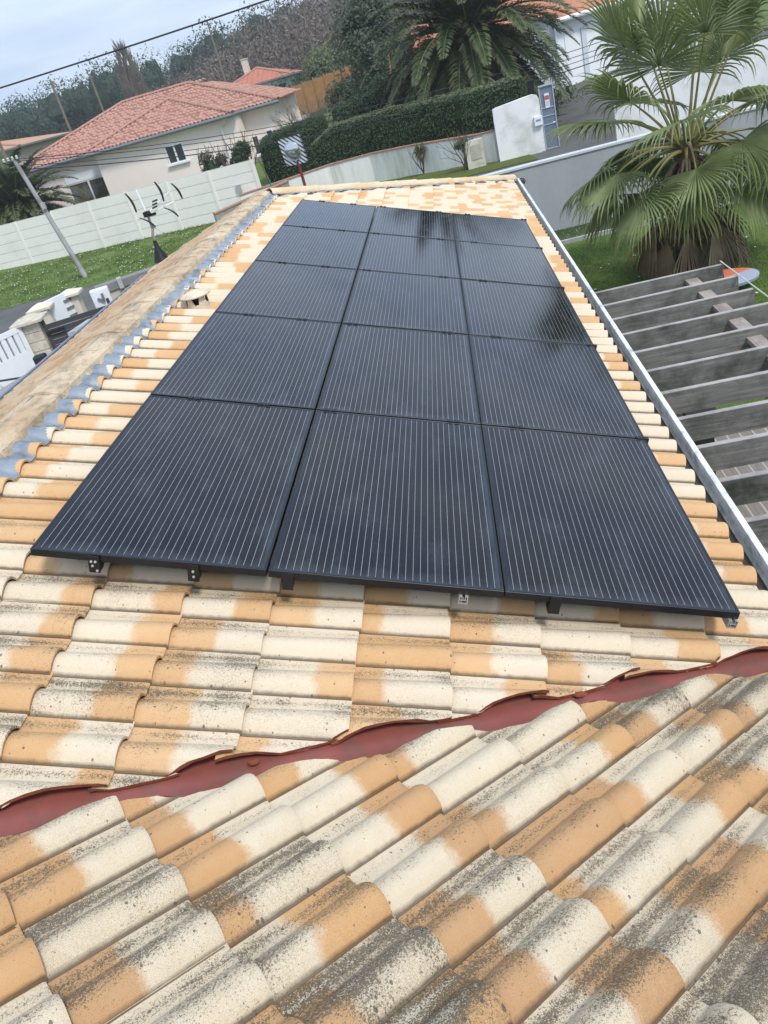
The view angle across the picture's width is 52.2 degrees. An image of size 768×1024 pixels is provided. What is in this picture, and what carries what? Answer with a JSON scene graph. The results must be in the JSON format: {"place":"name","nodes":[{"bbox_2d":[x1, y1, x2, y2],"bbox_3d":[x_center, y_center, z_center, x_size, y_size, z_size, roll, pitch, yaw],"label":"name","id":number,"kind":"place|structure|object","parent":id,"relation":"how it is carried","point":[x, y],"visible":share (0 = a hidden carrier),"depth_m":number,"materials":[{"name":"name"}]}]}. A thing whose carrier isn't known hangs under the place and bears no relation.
{"place":"outdoors","nodes":[
{"label":"outdoors","id":0,"kind":"place"},
{"bbox_2d":[26,302,63,344],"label":"gate pillar","id":1,"kind":"structure","parent":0,"point":[43,307],"depth_m":19.96,"materials":[{"name":"beige stone"}]},
{"bbox_2d":[0,282,103,335],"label":"road","id":2,"kind":"structure","parent":0,"point":[9,316],"depth_m":26.33,"materials":[{"name":"grey asphalt"}]},
{"bbox_2d":[9,311,53,356],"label":"gate pillar","id":3,"kind":"structure","parent":2,"relation":"on","point":[33,330],"depth_m":18.65,"materials":[{"name":"beige stone"}]},
{"bbox_2d":[0,327,34,388],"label":"white gate","id":4,"kind":"structure","parent":3,"relation":"attached to","point":[16,356],"depth_m":18.41,"materials":[{"name":"plastic"}]},
{"bbox_2d":[40,298,109,351],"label":"dark gate","id":5,"kind":"structure","parent":3,"relation":"attached to","point":[55,332],"depth_m":18.84,"materials":[{"name":"black metal"}]},
{"bbox_2d":[0,223,213,309],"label":"lawn","id":6,"kind":"structure","parent":0,"point":[100,276],"depth_m":31.36,"materials":[{"name":"green plant"}]},
{"bbox_2d":[0,0,268,88],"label":"overhead wire","id":7,"kind":"object","parent":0,"point":[245,7],"visible":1,"depth_m":16.15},
{"bbox_2d":[0,0,326,111],"label":"sky","id":8,"kind":"structure","parent":0,"point":[37,37],"materials":[{"name":"white"}]},
{"bbox_2d":[326,117,333,125],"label":"garden","id":9,"kind":"object","parent":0,"point":[331,122],"visible":0.02,"depth_m":57.39,"materials":[{"name":"green plant"}]},
{"bbox_2d":[260,55,391,114],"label":"wooden fence","id":10,"kind":"object","parent":9,"relation":"on","point":[313,89],"visible":0.24,"depth_m":57.26,"materials":[{"name":"beige wood"}]},
{"bbox_2d":[322,74,367,111],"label":"dark shrub","id":11,"kind":"object","parent":9,"relation":"on","point":[338,88],"visible":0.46,"depth_m":54.54,"materials":[{"name":"green plant"}]},
{"bbox_2d":[1,0,767,224],"bbox_3d":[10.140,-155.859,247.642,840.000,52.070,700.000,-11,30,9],"label":"ground","id":12,"kind":"structure","parent":0,"point":[764,6],"depth_m":51.22,"materials":[{"name":"green plant"}]},
{"bbox_2d":[0,353,54,399],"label":"side wall","id":13,"kind":"structure","parent":12,"relation":"on","point":[3,389],"depth_m":13.73,"materials":[{"name":"white paint"}]},
{"bbox_2d":[67,319,92,335],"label":"wall cap slab","id":14,"kind":"structure","parent":13,"relation":"on","point":[71,332],"depth_m":15.25,"materials":[{"name":"concrete"}]},
{"bbox_2d":[0,132,69,167],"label":"house","id":15,"kind":"structure","parent":12,"relation":"on","point":[29,146],"depth_m":61.01,"materials":[{"name":"stone"}]},
{"bbox_2d":[0,146,86,224],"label":"feather palm","id":16,"kind":"object","parent":12,"relation":"on","point":[18,202],"visible":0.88,"depth_m":39.56,"materials":[{"name":"green plant"}]},
{"bbox_2d":[2,155,87,277],"bbox_3d":[-12.227,-10.490,28.477,1.319,4.695,0.284,-11,30,9],"label":"utility pole","id":17,"kind":"object","parent":12,"relation":"on","point":[42,205],"visible":0.97,"depth_m":28.29,"materials":[{"name":"concrete"}]},
{"bbox_2d":[13,41,601,159],"bbox_3d":[1.817,-16.021,28.125,30.428,1.682,0.022,-17,29,-2],"label":"overhead wire","id":18,"kind":"object","parent":17,"relation":"attached to","point":[309,119],"visible":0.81,"depth_m":28.26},
{"bbox_2d":[20,8,708,160],"bbox_3d":[1.911,-16.008,28.361,30.420,1.821,0.022,-17,29,-2],"label":"overhead wire","id":19,"kind":"object","parent":17,"relation":"attached to","point":[300,126],"visible":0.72,"depth_m":28.38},
{"bbox_2d":[22,11,711,165],"bbox_3d":[2.015,-15.960,28.619,30.418,1.845,0.022,-18,29,-3],"label":"overhead wire","id":20,"kind":"object","parent":17,"relation":"attached to","point":[278,136],"visible":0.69,"depth_m":28.47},
{"bbox_2d":[26,17,709,169],"bbox_3d":[2.115,-15.925,28.867,30.423,1.926,0.033,-18,30,-4],"label":"overhead wire","id":21,"kind":"object","parent":17,"relation":"attached to","point":[276,142],"visible":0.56,"depth_m":28.58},
{"bbox_2d":[48,79,71,132],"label":"timber pole","id":22,"kind":"object","parent":12,"relation":"on","point":[62,110],"visible":0.55,"depth_m":49.99,"materials":[{"name":"grey wood"}]},
{"bbox_2d":[60,287,89,326],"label":"gate pillar","id":23,"kind":"structure","parent":12,"relation":"on","point":[77,302],"depth_m":20.78,"materials":[{"name":"beige stone"}]},
{"bbox_2d":[43,290,77,325],"bbox_3d":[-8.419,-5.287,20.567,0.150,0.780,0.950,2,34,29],"label":"letterbox","id":24,"kind":"object","parent":23,"relation":"attached to","point":[62,307],"visible":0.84,"depth_m":20.49,"materials":[{"name":"white plastic"}]},
{"bbox_2d":[88,74,103,111],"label":"timber pole","id":25,"kind":"object","parent":12,"relation":"on","point":[90,78],"visible":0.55,"depth_m":62.90,"materials":[{"name":"grey wood"}]},
{"bbox_2d":[94,266,153,298],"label":"street wall","id":26,"kind":"structure","parent":12,"relation":"on","point":[128,280],"depth_m":21.22,"materials":[{"name":"white concrete"}]},
{"bbox_2d":[89,286,112,307],"bbox_3d":[-6.867,-5.211,19.066,0.440,0.460,0.266,-19,30,-6],"label":"electric box","id":27,"kind":"object","parent":26,"relation":"attached to","point":[99,295],"visible":0.7,"depth_m":18.98,"materials":[{"name":"white plastic"}]},
{"bbox_2d":[116,276,123,288],"bbox_3d":[-7.139,-6.209,21.204,0.120,0.260,0.300,-22,30,-11],"label":"coping joint","id":28,"kind":"object","parent":26,"relation":"on","point":[120,282],"visible":0.93,"depth_m":21.08,"materials":[{"name":"concrete"}]},
{"bbox_2d":[110,38,149,133],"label":"bare poplar","id":29,"kind":"object","parent":12,"relation":"on","point":[133,66],"visible":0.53,"depth_m":78.20,"materials":[{"name":"brown plant"}]},
{"bbox_2d":[0,159,260,269],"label":"precast fence","id":30,"kind":"object","parent":12,"relation":"on","point":[105,222],"visible":0.83,"depth_m":34.46,"materials":[{"name":"concrete"}]},
{"bbox_2d":[21,78,302,213],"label":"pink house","id":31,"kind":"structure","parent":12,"relation":"on","point":[128,121],"depth_m":42.45,"materials":[{"name":"red clay roof tile"},{"name":"painted plaster render"},{"name":"white pvc"}]},
{"bbox_2d":[64,167,109,202],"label":"window","id":32,"kind":"structure","parent":31,"relation":"in","point":[92,181],"depth_m":44.23,"materials":[{"name":"white plastic"}]},
{"bbox_2d":[164,142,189,166],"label":"window","id":33,"kind":"structure","parent":31,"relation":"in","point":[177,160],"depth_m":41.71,"materials":[{"name":"white plastic"}]},
{"bbox_2d":[251,135,260,156],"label":"window","id":34,"kind":"structure","parent":31,"relation":"in","point":[253,137],"depth_m":42.79,"materials":[{"name":"white plastic"}]},
{"bbox_2d":[0,0,394,140],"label":"pine wood","id":35,"kind":"object","parent":12,"relation":"on","point":[80,104],"visible":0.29,"depth_m":117.60,"materials":[{"name":"green plant"}]},
{"bbox_2d":[205,21,226,81],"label":"timber pole","id":36,"kind":"object","parent":12,"relation":"on","point":[207,24],"visible":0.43,"depth_m":71.26,"materials":[{"name":"grey wood"}]},
{"bbox_2d":[213,180,289,221],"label":"old stone wall","id":37,"kind":"structure","parent":12,"relation":"on","point":[219,214],"depth_m":30.16,"materials":[{"name":"stone"}]},
{"bbox_2d":[233,58,309,119],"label":"house","id":38,"kind":"structure","parent":12,"relation":"on","point":[262,76],"depth_m":64.86,"materials":[{"name":"tile"}]},
{"bbox_2d":[134,0,431,129],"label":"bare wood","id":39,"kind":"object","parent":12,"relation":"on","point":[307,36],"visible":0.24,"depth_m":82.85,"materials":[{"name":"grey plant"}]},
{"bbox_2d":[271,66,308,87],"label":"dark shrub","id":40,"kind":"object","parent":12,"relation":"on","point":[291,80],"visible":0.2,"depth_m":63.91,"materials":[{"name":"green plant"}]},
{"bbox_2d":[277,134,307,185],"bbox_3d":[-2.116,-8.529,21.531,0.682,3.342,0.252,-8,30,14],"label":"traffic mirror","id":41,"kind":"object","parent":12,"relation":"on","point":[292,150],"visible":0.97,"depth_m":20.85,"materials":[{"name":"white metal"}]},
{"bbox_2d":[299,38,351,81],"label":"willow bush","id":42,"kind":"object","parent":12,"relation":"on","point":[319,64],"visible":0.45,"depth_m":66.22,"materials":[{"name":"green plant"}]},
{"bbox_2d":[324,0,411,93],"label":"grey green tree","id":43,"kind":"object","parent":12,"relation":"on","point":[355,27],"visible":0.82,"depth_m":41.84,"materials":[{"name":"green plant"}]},
{"bbox_2d":[239,129,499,199],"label":"rendered wall","id":44,"kind":"structure","parent":12,"relation":"on","point":[389,164],"depth_m":31.13,"materials":[{"name":"paint"}]},
{"bbox_2d":[0,174,767,1023],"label":"tiled house","id":45,"kind":"structure","parent":12,"relation":"on","point":[436,808],"depth_m":2.65,"materials":[{"name":"ceramic"}]},
{"bbox_2d":[125,182,182,262],"bbox_3d":[-3.091,-3.992,11.122,0.755,1.288,0.224,-11,30,9],"label":"tv antenna","id":46,"kind":"object","parent":45,"relation":"attached to","point":[160,255],"visible":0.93,"depth_m":11.00,"materials":[{"name":"black metal"}]},
{"bbox_2d":[148,256,169,272],"bbox_3d":[-3.215,-3.520,11.296,0.309,0.217,0.300,-11,30,9],"label":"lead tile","id":47,"kind":"object","parent":45,"relation":"on","point":[155,266],"visible":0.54,"depth_m":11.17,"materials":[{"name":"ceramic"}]},
{"bbox_2d":[180,288,209,308],"bbox_3d":[-1.631,-1.823,6.902,0.268,0.260,0.268,-11,30,9],"label":"roof vent","id":48,"kind":"object","parent":45,"relation":"on","point":[195,299],"visible":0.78,"depth_m":6.81,"materials":[{"name":"ceramic"}]},
{"bbox_2d":[87,200,324,572],"bbox_3d":[-1.045,-1.948,7.043,0.126,0.202,8.576,-11,30,9],"label":"mounting rail","id":49,"kind":"object","parent":45,"relation":"attached to","point":[95,565],"visible":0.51,"depth_m":3.37,"materials":[{"name":"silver metal"}]},
{"bbox_2d":[151,312,340,413],"bbox_3d":[-0.890,-1.101,5.538,0.972,0.353,1.690,-11,30,9],"label":"solar panel","id":50,"kind":"object","parent":49,"relation":"attached to","point":[251,359],"visible":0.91,"depth_m":5.38,"materials":[{"name":"black glass"}]},
{"bbox_2d":[282,199,375,233],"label":"solar panel","id":51,"kind":"object","parent":49,"relation":"attached to","point":[333,215],"visible":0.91,"depth_m":9.83,"materials":[{"name":"black glass"}]},
{"bbox_2d":[247,759,259,765],"bbox_3d":[-0.454,0.869,2.720,0.049,0.014,0.027,-11,30,9],"label":"tile fragment","id":52,"kind":"object","parent":45,"relation":"on","point":[253,762],"visible":1,"depth_m":2.71,"materials":[{"name":"orange ceramic"}]},
{"bbox_2d":[187,203,354,581],"bbox_3d":[-0.620,-1.910,7.043,0.126,0.202,8.576,-11,30,9],"label":"mounting rail","id":53,"kind":"object","parent":45,"relation":"attached to","point":[194,573],"visible":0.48,"depth_m":3.37,"materials":[{"name":"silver metal"}]},
{"bbox_2d":[30,395,314,576],"bbox_3d":[-0.970,-0.218,4.078,0.972,0.353,1.690,-11,30,9],"label":"solar panel","id":54,"kind":"object","parent":53,"relation":"on","point":[182,483],"visible":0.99,"depth_m":3.85,"materials":[{"name":"black glass"}]},
{"bbox_2d":[215,260,356,323],"bbox_3d":[-0.811,-1.982,6.999,0.972,0.353,1.690,-11,30,9],"label":"solar panel","id":55,"kind":"object","parent":53,"relation":"attached to","point":[288,290],"visible":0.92,"depth_m":6.88,"materials":[{"name":"black glass"}]},
{"bbox_2d":[255,225,367,270],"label":"solar panel","id":56,"kind":"object","parent":53,"relation":"attached to","point":[314,246],"visible":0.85,"depth_m":8.36,"materials":[{"name":"black glass"}]},
{"bbox_2d":[282,206,385,589],"bbox_3d":[-0.214,-1.875,7.045,0.126,0.202,8.570,-11,30,9],"label":"mounting rail","id":57,"kind":"object","parent":45,"relation":"attached to","point":[287,581],"visible":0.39,"depth_m":3.37,"materials":[{"name":"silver metal"}]},
{"bbox_2d":[269,410,503,597],"bbox_3d":[0.049,-0.127,4.078,0.970,0.352,1.690,-11,30,9],"label":"solar panel","id":58,"kind":"object","parent":57,"relation":"on","point":[390,502],"visible":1,"depth_m":3.85,"materials":[{"name":"black glass"}]},
{"bbox_2d":[369,206,454,240],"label":"solar panel","id":59,"kind":"object","parent":57,"relation":"attached to","point":[411,222],"visible":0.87,"depth_m":9.83,"materials":[{"name":"black glass"}]},
{"bbox_2d":[436,211,467,603],"bbox_3d":[0.540,-1.807,7.044,0.126,0.202,8.572,-11,30,9],"label":"mounting rail","id":60,"kind":"object","parent":45,"relation":"attached to","point":[462,598],"visible":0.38,"depth_m":3.39,"materials":[{"name":"metal"}]},
{"bbox_2d":[317,323,480,424],"bbox_3d":[0.128,-1.008,5.539,0.970,0.352,1.690,-11,30,9],"label":"solar panel","id":61,"kind":"object","parent":60,"relation":"attached to","point":[400,373],"visible":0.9,"depth_m":5.39,"materials":[{"name":"black glass"}]},
{"bbox_2d":[342,269,467,334],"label":"solar panel","id":62,"kind":"object","parent":60,"relation":"on","point":[406,301],"visible":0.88,"depth_m":6.87,"materials":[{"name":"black glass"}]},
{"bbox_2d":[358,233,459,278],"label":"solar panel","id":63,"kind":"object","parent":60,"relation":"attached to","point":[409,255],"visible":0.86,"depth_m":8.36,"materials":[{"name":"black glass"}]},
{"bbox_2d":[465,213,562,613],"bbox_3d":[0.931,-1.772,7.045,0.126,0.202,8.570,-11,30,9],"label":"mounting rail","id":64,"kind":"object","parent":45,"relation":"attached to","point":[553,605],"visible":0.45,"depth_m":3.37,"materials":[{"name":"black metal"}]},
{"bbox_2d":[573,691,586,697],"bbox_3d":[0.784,0.728,3.131,0.056,0.017,0.031,-17,29,-1],"label":"tile fragment","id":65,"kind":"object","parent":45,"relation":"on","point":[579,694],"visible":1,"depth_m":3.12,"materials":[{"name":"orange ceramic"}]},
{"bbox_2d":[521,218,738,628],"bbox_3d":[1.696,-1.703,7.044,0.126,0.202,8.572,-11,30,9],"label":"mounting rail","id":66,"kind":"object","parent":45,"relation":"attached to","point":[730,623],"visible":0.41,"depth_m":3.39,"materials":[{"name":"metal"}]},
{"bbox_2d":[451,213,539,247],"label":"solar panel","id":67,"kind":"object","parent":66,"relation":"on","point":[493,230],"visible":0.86,"depth_m":9.84,"materials":[{"name":"black glass"}]},
{"bbox_2d":[455,241,561,287],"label":"solar panel","id":68,"kind":"object","parent":66,"relation":"on","point":[508,264],"visible":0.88,"depth_m":8.35,"materials":[{"name":"black glass"}]},
{"bbox_2d":[461,279,592,344],"bbox_3d":[1.218,-1.798,6.999,0.967,0.351,1.690,-11,30,9],"label":"solar panel","id":69,"kind":"object","parent":66,"relation":"on","point":[526,312],"visible":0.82,"depth_m":6.88,"materials":[{"name":"black glass"}]},
{"bbox_2d":[469,335,643,438],"bbox_3d":[1.138,-0.917,5.538,0.967,0.351,1.690,-11,30,9],"label":"solar panel","id":70,"kind":"object","parent":66,"relation":"on","point":[549,386],"visible":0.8,"depth_m":5.38,"materials":[{"name":"black glass"}]},
{"bbox_2d":[481,425,739,618],"bbox_3d":[1.059,-0.036,4.078,0.967,0.351,1.690,-11,30,9],"label":"solar panel","id":71,"kind":"object","parent":66,"relation":"on","point":[591,520],"visible":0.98,"depth_m":3.85,"materials":[{"name":"black glass"}]},
{"bbox_2d":[407,141,426,173],"bbox_3d":[1.324,-13.350,29.492,0.830,1.239,0.857,-11,30,9],"label":"tall grass clump","id":72,"kind":"object","parent":12,"relation":"on","point":[418,152],"visible":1,"depth_m":29.47,"materials":[{"name":"green plant"}]},
{"bbox_2d":[492,94,545,161],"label":"white wall","id":73,"kind":"structure","parent":12,"relation":"on","point":[518,133],"depth_m":26.56,"materials":[{"name":"white paint"}]},
{"bbox_2d":[534,115,542,126],"bbox_3d":[5.186,-13.152,26.350,0.270,0.300,0.126,-11,30,9],"label":"letterbox","id":74,"kind":"object","parent":73,"relation":"attached to","point":[538,121],"visible":1,"depth_m":26.30,"materials":[{"name":"white plastic"}]},
{"bbox_2d":[538,82,559,149],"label":"metal gate","id":75,"kind":"structure","parent":73,"relation":"attached to","point":[549,118],"depth_m":26.34,"materials":[{"name":"metal"}]},
{"bbox_2d":[544,93,549,107],"bbox_3d":[5.431,-13.703,26.092,0.150,0.440,0.018,-11,30,9],"label":"gate sign","id":76,"kind":"object","parent":75,"relation":"attached to","point":[547,101],"visible":1,"depth_m":26.09,"materials":[{"name":"white plastic"}]},
{"bbox_2d":[539,84,558,148],"bbox_3d":[5.556,-13.301,26.384,0.420,1.940,0.030,-11,30,9],"label":"door leaf","id":77,"kind":"structure","parent":75,"relation":"in","point":[546,89],"depth_m":26.36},
{"bbox_2d":[411,0,698,89],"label":"white house","id":78,"kind":"structure","parent":12,"relation":"on","point":[583,38],"depth_m":40.43,"materials":[{"name":"paint"}]},
{"bbox_2d":[564,33,581,84],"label":"garage door","id":79,"kind":"structure","parent":78,"relation":"in","point":[570,45],"depth_m":40.43,"materials":[{"name":"white plastic"}]},
{"bbox_2d":[481,104,767,230],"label":"boundary wall","id":80,"kind":"structure","parent":12,"relation":"on","point":[553,185],"depth_m":18.46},
{"bbox_2d":[561,201,738,244],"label":"garden curb","id":81,"kind":"structure","parent":12,"relation":"on","point":[572,240],"depth_m":17.86,"materials":[{"name":"concrete"}]},
{"bbox_2d":[612,39,767,139],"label":"white low wall","id":82,"kind":"structure","parent":12,"relation":"on","point":[728,84],"depth_m":23.26,"materials":[{"name":"white paint"}]},
{"bbox_2d":[255,92,557,186],"bbox_3d":[-1.074,-16.124,35.880,20.200,1.000,13.500,-11,30,9],"label":"garden","id":83,"kind":"object","parent":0,"point":[262,177],"visible":0.02,"depth_m":37.91,"materials":[{"name":"green plant"}]},
{"bbox_2d":[196,145,228,171],"bbox_3d":[-7.350,-14.890,34.552,1.415,2.546,1.472,-19,30,-6],"label":"spiky shrub","id":84,"kind":"object","parent":83,"relation":"on","point":[207,163],"visible":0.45,"depth_m":34.17,"materials":[{"name":"green plant"}]},
{"bbox_2d":[209,130,257,165],"bbox_3d":[-6.444,-15.259,34.604,1.394,2.688,2.557,11,39,39],"label":"spiky shrub","id":85,"kind":"object","parent":83,"relation":"on","point":[240,155],"visible":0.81,"depth_m":34.13,"materials":[{"name":"green plant"}]},
{"bbox_2d":[258,114,328,183],"bbox_3d":[-3.877,-16.256,35.754,3.510,2.834,2.020,-11,30,9],"label":"clipped hedge","id":86,"kind":"object","parent":83,"relation":"on","point":[275,167],"visible":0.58,"depth_m":35.13,"materials":[{"name":"green plant"}]},
{"bbox_2d":[269,89,346,133],"bbox_3d":[-3.159,-17.488,35.794,3.850,3.400,3.579,-11,30,9],"label":"bare tree","id":87,"kind":"object","parent":83,"relation":"on","point":[306,115],"visible":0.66,"depth_m":35.24,"materials":[{"name":"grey plant"}]},
{"bbox_2d":[331,82,419,121],"bbox_3d":[-0.256,-19.400,38.317,4.534,2.240,1.470,-18,30,-3],"label":"clipped hedge","id":88,"kind":"object","parent":83,"relation":"on","point":[346,106],"visible":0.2,"depth_m":37.54,"materials":[{"name":"green plant"}]},
{"bbox_2d":[349,68,410,114],"bbox_3d":[-0.062,-19.542,37.631,3.337,3.210,3.292,-11,30,9],"label":"dark evergreen","id":89,"kind":"object","parent":83,"relation":"on","point":[366,102],"visible":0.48,"depth_m":36.91,"materials":[{"name":"green plant"}]},
{"bbox_2d":[310,75,528,167],"bbox_3d":[1.114,-14.785,30.499,10.237,2.300,2.042,12,40,40],"label":"clipped hedge","id":90,"kind":"object","parent":83,"relation":"on","point":[469,109],"visible":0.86,"depth_m":29.51,"materials":[{"name":"green plant"}]},
{"bbox_2d":[358,0,588,114],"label":"feather palm","id":91,"kind":"object","parent":83,"relation":"on","point":[464,41],"visible":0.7,"depth_m":31.13,"materials":[{"name":"green plant"}]},
{"bbox_2d":[543,80,587,107],"bbox_3d":[4.535,-19.053,37.608,9.785,1.790,6.349,-11,30,9],"label":"ground cover","id":92,"kind":"object","parent":83,"relation":"on","point":[558,95],"visible":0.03,"depth_m":35.76,"materials":[{"name":"green plant"}]},
{"bbox_2d":[411,154,537,179],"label":"verge","id":93,"kind":"structure","parent":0,"point":[458,172],"depth_m":26.98,"materials":[{"name":"green plant"}]},
{"bbox_2d":[436,127,485,169],"bbox_3d":[2.716,-12.654,27.320,1.474,1.452,1.103,16,43,43],"label":"tall grass clump","id":94,"kind":"object","parent":93,"relation":"on","point":[460,143],"visible":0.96,"depth_m":27.07,"materials":[{"name":"green plant"}]},
{"bbox_2d":[465,137,485,169],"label":"meter cabinet wall","id":95,"kind":"structure","parent":93,"relation":"on","point":[476,156],"depth_m":27.04,"materials":[{"name":"beige plastic"}]},
{"bbox_2d":[467,138,616,176],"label":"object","id":96,"kind":"structure","parent":0,"point":[540,155],"depth_m":25.93,"materials":[{"name":"concrete"}]},
{"bbox_2d":[542,26,767,154],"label":"driveway","id":97,"kind":"structure","parent":0,"point":[572,112],"depth_m":31.70,"materials":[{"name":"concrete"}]},
{"bbox_2d":[524,76,534,94],"bbox_3d":[5.195,-14.706,27.931,0.420,1.463,0.572,-11,30,9],"label":"wheelie bin","id":98,"kind":"object","parent":97,"relation":"on","point":[530,84],"visible":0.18,"depth_m":27.52,"materials":[{"name":"plastic"}]},
{"bbox_2d":[554,181,764,240],"bbox_3d":[7.801,-7.219,17.941,9.000,0.001,1.250,-11,30,9],"label":"garden bed","id":99,"kind":"object","parent":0,"point":[567,233],"visible":0.16,"depth_m":18.51,"materials":[{"name":"green plant"}]},
{"bbox_2d":[563,197,767,416],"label":"lawn","id":100,"kind":"structure","parent":0,"point":[579,244],"depth_m":15.38,"materials":[{"name":"green plant"}]},
{"bbox_2d":[543,0,767,279],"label":"fan palm","id":101,"kind":"object","parent":100,"relation":"on","point":[686,194],"visible":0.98,"depth_m":12.59,"materials":[{"name":"green plant"}]},
{"bbox_2d":[595,261,767,546],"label":"pergola","id":102,"kind":"object","parent":100,"relation":"on","point":[686,331],"visible":0.59,"depth_m":7.16,"materials":[{"name":"grey wood"}]},
{"bbox_2d":[723,268,758,285],"bbox_3d":[5.615,-3.859,12.942,1.067,0.232,0.482,-11,30,9],"label":"oval board","id":103,"kind":"object","parent":102,"relation":"on","point":[750,274],"visible":0.42,"depth_m":12.85,"materials":[{"name":"paint"}]},
{"bbox_2d":[715,427,767,552],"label":"deck","id":104,"kind":"structure","parent":100,"relation":"on","point":[753,509],"depth_m":8.31,"materials":[{"name":"grey wood"}]},
{"label":"courtyard","id":105,"kind":"structure","parent":0,"visible":0},
{"bbox_2d":[0,353,46,381],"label":"gate motor","id":106,"kind":"object","parent":105,"relation":"on","point":[38,358],"visible":0.39,"depth_m":18.10,"materials":[{"name":"plastic"}]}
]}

